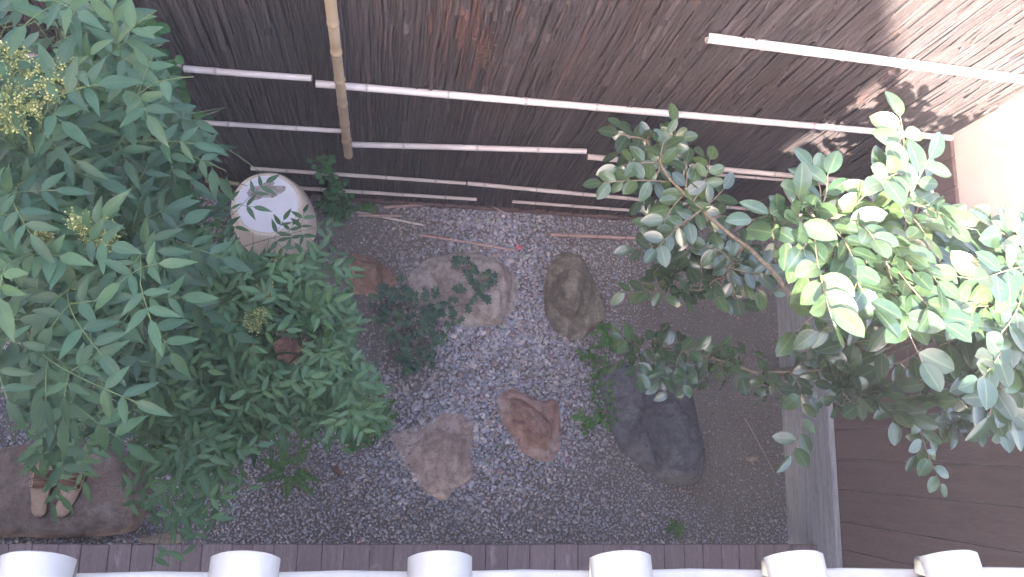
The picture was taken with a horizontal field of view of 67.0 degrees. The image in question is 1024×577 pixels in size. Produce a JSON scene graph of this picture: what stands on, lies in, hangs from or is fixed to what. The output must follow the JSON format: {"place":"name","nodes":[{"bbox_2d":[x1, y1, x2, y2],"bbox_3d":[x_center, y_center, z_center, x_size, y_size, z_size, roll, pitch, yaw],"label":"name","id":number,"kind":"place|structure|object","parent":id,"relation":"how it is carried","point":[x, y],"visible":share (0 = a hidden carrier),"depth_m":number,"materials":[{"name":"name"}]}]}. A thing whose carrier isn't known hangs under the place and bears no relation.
{"place":"outdoors","nodes":[
{"label":"outdoors","id":0,"kind":"place"},
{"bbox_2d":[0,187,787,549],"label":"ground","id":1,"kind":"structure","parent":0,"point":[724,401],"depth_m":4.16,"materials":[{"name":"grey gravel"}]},
{"bbox_2d":[0,0,261,492],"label":"nandina shrub","id":2,"kind":"object","parent":1,"relation":"on","point":[64,274],"visible":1,"depth_m":1.40,"materials":[{"name":"green plant"}]},
{"bbox_2d":[138,532,183,543],"bbox_3d":[-1.683,1.196,3.713,0.212,0.061,0.054,3,78,-9],"label":"rock","id":3,"kind":"object","parent":1,"relation":"on","point":[165,538],"visible":0.86,"depth_m":3.69,"materials":[{"name":"stone"}]},
{"bbox_2d":[11,174,408,566],"bbox_3d":[-1.029,0.264,3.000,1.161,1.960,1.182,-42,88,-15],"label":"nandina shrub","id":4,"kind":"object","parent":1,"relation":"on","point":[226,405],"visible":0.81,"depth_m":2.26,"materials":[{"name":"green plant"}]},
{"bbox_2d":[314,195,356,222],"bbox_3d":[-0.933,-0.439,4.102,0.222,0.116,0.180,42,75,0],"label":"weed patch","id":5,"kind":"object","parent":1,"relation":"on","point":[337,217],"visible":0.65,"depth_m":4.06,"materials":[{"name":"green plant"}]},
{"bbox_2d":[347,253,396,295],"bbox_3d":[-0.742,-0.078,4.095,0.281,0.122,0.227,3,78,-9],"label":"rock","id":6,"kind":"object","parent":1,"relation":"on","point":[375,273],"visible":0.8,"depth_m":4.08,"materials":[{"name":"brown stone"}]},
{"bbox_2d":[0,543,816,572],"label":"veranda","id":7,"kind":"object","parent":1,"relation":"on","point":[111,558],"visible":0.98,"depth_m":3.58,"materials":[{"name":"brown wood"}]},
{"bbox_2d":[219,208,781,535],"bbox_3d":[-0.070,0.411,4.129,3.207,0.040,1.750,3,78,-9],"label":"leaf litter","id":8,"kind":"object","parent":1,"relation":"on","point":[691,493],"visible":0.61,"depth_m":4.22,"materials":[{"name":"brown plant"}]},
{"bbox_2d":[0,0,1023,232],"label":"bark fence","id":9,"kind":"object","parent":1,"relation":"on","point":[508,106],"visible":0.6,"depth_m":2.79,"materials":[{"name":"brown wood"}]},
{"bbox_2d":[89,2,213,164],"bbox_3d":[-1.426,-0.612,3.100,0.519,1.967,0.096,3,78,-9],"label":"climbing vine","id":10,"kind":"object","parent":9,"relation":"attached to","point":[183,94],"visible":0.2,"depth_m":2.52,"materials":[{"name":"green plant"}]},
{"bbox_2d":[307,152,354,220],"bbox_3d":[-0.868,-0.478,3.755,0.194,0.807,0.096,3,78,-9],"label":"climbing vine","id":11,"kind":"object","parent":9,"relation":"attached to","point":[330,190],"visible":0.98,"depth_m":3.68,"materials":[{"name":"green plant"}]},
{"bbox_2d":[0,550,1023,576],"bbox_3d":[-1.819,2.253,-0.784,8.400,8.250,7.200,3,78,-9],"label":"railing","id":12,"kind":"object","parent":1,"relation":"on","point":[636,563],"depth_m":1.00,"materials":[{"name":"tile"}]},
{"bbox_2d":[597,364,704,486],"bbox_3d":[0.773,0.721,4.118,0.624,0.271,0.659,3,78,-9],"label":"rock","id":13,"kind":"object","parent":1,"relation":"on","point":[662,441],"visible":0.83,"depth_m":4.10,"materials":[{"name":"grey stone"}]},
{"bbox_2d":[746,454,757,461],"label":"rock","id":14,"kind":"object","parent":1,"relation":"on","point":[751,457],"visible":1,"depth_m":4.26,"materials":[{"name":"stone"}]},
{"bbox_2d":[745,418,774,473],"bbox_3d":[1.359,0.864,4.237,0.004,0.084,0.358,-32,86,-14],"label":"straw","id":15,"kind":"object","parent":1,"relation":"on","point":[759,444],"visible":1,"depth_m":4.23,"materials":[{"name":"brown wood"}]},
{"bbox_2d":[582,91,1023,496],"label":"camellia tree","id":16,"kind":"object","parent":1,"relation":"on","point":[927,275],"visible":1,"depth_m":2.01,"materials":[{"name":"green plant"}]},
{"bbox_2d":[774,95,1023,568],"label":"boarded wall","id":17,"kind":"structure","parent":1,"relation":"on","point":[858,495],"depth_m":3.31,"materials":[{"name":"wood"}]},
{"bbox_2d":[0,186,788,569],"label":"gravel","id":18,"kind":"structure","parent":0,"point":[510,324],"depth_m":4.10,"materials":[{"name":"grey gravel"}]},
{"bbox_2d":[0,440,152,537],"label":"stepping stone","id":19,"kind":"object","parent":18,"relation":"on","point":[102,513],"visible":0.63,"depth_m":3.51,"materials":[{"name":"stone"}]},
{"bbox_2d":[29,464,53,516],"bbox_3d":[-2.114,0.899,3.465,0.099,0.059,0.245,3,78,-9],"label":"sandal","id":20,"kind":"object","parent":19,"relation":"on","point":[39,507],"visible":0.66,"depth_m":3.46,"materials":[{"name":"brown"}]},
{"bbox_2d":[56,471,86,516],"bbox_3d":[-1.997,0.908,3.483,0.098,0.059,0.245,15,77,-6],"label":"sandal","id":21,"kind":"object","parent":19,"relation":"on","point":[72,497],"visible":0.43,"depth_m":3.48,"materials":[{"name":"brown"}]},
{"bbox_2d":[231,173,316,255],"bbox_3d":[-1.180,-0.341,3.846,0.396,0.540,0.396,3,78,-9],"label":"water basin","id":22,"kind":"object","parent":18,"relation":"on","point":[289,193],"visible":0.84,"depth_m":3.60,"materials":[{"name":"stone"}]},
{"bbox_2d":[253,322,306,364],"bbox_3d":[-1.182,0.268,3.916,0.333,0.191,0.258,3,78,-9],"label":"rock","id":23,"kind":"object","parent":18,"relation":"on","point":[288,344],"visible":0.17,"depth_m":3.89,"materials":[{"name":"brown stone"}]},
{"bbox_2d":[258,442,319,499],"bbox_3d":[-1.092,0.896,3.808,0.298,0.088,0.282,3,78,-9],"label":"fern","id":24,"kind":"object","parent":18,"relation":"on","point":[298,474],"visible":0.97,"depth_m":3.79,"materials":[{"name":"green plant"}]},
{"bbox_2d":[333,466,341,476],"bbox_3d":[-0.875,0.918,3.883,0.029,0.016,0.071,-39,87,-14],"label":"dry leaf","id":25,"kind":"object","parent":18,"relation":"on","point":[337,470],"visible":1,"depth_m":3.88,"materials":[{"name":"brown plant"}]},
{"bbox_2d":[359,201,375,213],"bbox_3d":[-0.778,-0.444,4.166,0.097,0.044,0.080,3,78,-9],"label":"weed patch","id":26,"kind":"object","parent":18,"relation":"on","point":[365,207],"visible":1,"depth_m":4.16,"materials":[{"name":"green plant"}]},
{"bbox_2d":[344,398,398,451],"bbox_3d":[-0.717,0.696,3.923,0.353,0.098,0.188,-34,86,-14],"label":"weed patch","id":27,"kind":"object","parent":18,"relation":"on","point":[375,435],"visible":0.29,"depth_m":3.90,"materials":[{"name":"green plant"}]},
{"bbox_2d":[359,214,400,216],"bbox_3d":[-0.710,-0.392,4.159,0.227,0.016,0.016,0,79,-10],"label":"fallen stick","id":28,"kind":"object","parent":18,"relation":"on","point":[375,215],"visible":1,"depth_m":4.15,"materials":[{"name":"brown wood"}]},
{"bbox_2d":[356,211,422,225],"bbox_3d":[-0.659,-0.379,4.177,0.362,0.017,0.016,11,77,-7],"label":"fallen stick","id":29,"kind":"object","parent":18,"relation":"on","point":[399,220],"visible":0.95,"depth_m":4.18,"materials":[{"name":"brown wood"}]},
{"bbox_2d":[384,204,424,208],"bbox_3d":[-0.513,-0.457,4.221,0.367,0.020,0.019,-6,80,-11],"label":"fallen stick","id":30,"kind":"object","parent":18,"relation":"on","point":[398,206],"visible":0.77,"depth_m":4.20,"materials":[{"name":"brown wood"}]},
{"bbox_2d":[389,411,474,500],"bbox_3d":[-0.351,0.845,3.987,0.420,0.106,0.440,-27,84,-14],"label":"rock","id":31,"kind":"object","parent":18,"relation":"on","point":[439,458],"visible":1,"depth_m":3.96,"materials":[{"name":"stone"}]},
{"bbox_2d":[407,252,518,327],"bbox_3d":[-0.252,-0.005,4.129,0.610,0.190,0.418,3,78,-9],"label":"rock","id":32,"kind":"object","parent":18,"relation":"on","point":[441,273],"visible":0.69,"depth_m":4.11,"materials":[{"name":"grey stone"}]},
{"bbox_2d":[367,255,497,376],"bbox_3d":[-0.361,0.122,3.997,0.700,0.293,0.519,-20,83,-13],"label":"ivy","id":33,"kind":"object","parent":32,"relation":"on","point":[409,295],"visible":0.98,"depth_m":3.94,"materials":[{"name":"green plant"}]},
{"bbox_2d":[419,233,513,250],"bbox_3d":[-0.248,-0.252,4.224,0.523,0.018,0.017,9,78,-8],"label":"fallen stick","id":34,"kind":"object","parent":18,"relation":"on","point":[464,242],"visible":1,"depth_m":4.22,"materials":[{"name":"brown wood"}]},
{"bbox_2d":[488,442,504,458],"bbox_3d":[-0.073,0.859,4.042,0.106,0.016,0.071,-29,85,-14],"label":"weed patch","id":35,"kind":"object","parent":18,"relation":"on","point":[496,449],"visible":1,"depth_m":4.04,"materials":[{"name":"green plant"}]},
{"bbox_2d":[486,203,507,214],"bbox_3d":[-0.104,-0.451,4.261,0.185,0.014,0.011,27,76,-4],"label":"fallen stick","id":36,"kind":"object","parent":18,"relation":"on","point":[500,210],"visible":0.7,"depth_m":4.26,"materials":[{"name":"brown wood"}]},
{"bbox_2d":[496,389,560,462],"bbox_3d":[0.100,0.712,4.031,0.360,0.221,0.385,3,78,-9],"label":"rock","id":37,"kind":"object","parent":18,"relation":"on","point":[532,426],"visible":1,"depth_m":4.06,"materials":[{"name":"brown stone"}]},
{"bbox_2d":[543,252,605,339],"bbox_3d":[0.340,0.022,4.145,0.350,0.345,0.486,-26,84,-14],"label":"rock","id":38,"kind":"object","parent":18,"relation":"on","point":[574,305],"visible":0.98,"depth_m":4.19,"materials":[{"name":"grey stone"}]},
{"bbox_2d":[571,408,606,435],"bbox_3d":[0.413,0.688,4.139,0.166,0.055,0.139,-33,86,-14],"label":"weed patch","id":39,"kind":"object","parent":18,"relation":"on","point":[590,424],"visible":0.99,"depth_m":4.12,"materials":[{"name":"green plant"}]},
{"bbox_2d":[550,233,635,239],"bbox_3d":[0.514,-0.292,4.362,0.605,0.024,0.023,2,79,-9],"label":"fallen stick","id":40,"kind":"object","parent":18,"relation":"on","point":[591,236],"visible":0.75,"depth_m":4.34,"materials":[{"name":"brown wood"}]},
{"bbox_2d":[575,342,618,431],"bbox_3d":[0.489,0.531,4.177,0.189,0.068,0.481,-14,82,-12],"label":"weed patch","id":41,"kind":"object","parent":18,"relation":"on","point":[594,356],"visible":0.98,"depth_m":4.16,"materials":[{"name":"green plant"}]},
{"bbox_2d":[590,323,615,351],"bbox_3d":[0.498,0.256,4.117,0.159,0.292,0.164,45,75,1],"label":"young shoot","id":42,"kind":"object","parent":18,"relation":"on","point":[604,339],"visible":0.84,"depth_m":4.01,"materials":[{"name":"green plant"}]},
{"bbox_2d":[665,517,689,539],"bbox_3d":[0.873,1.282,4.112,0.144,0.053,0.116,24,76,-4],"label":"grass tuft","id":43,"kind":"object","parent":18,"relation":"on","point":[677,531],"visible":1,"depth_m":4.12,"materials":[{"name":"green plant"}]}
]}

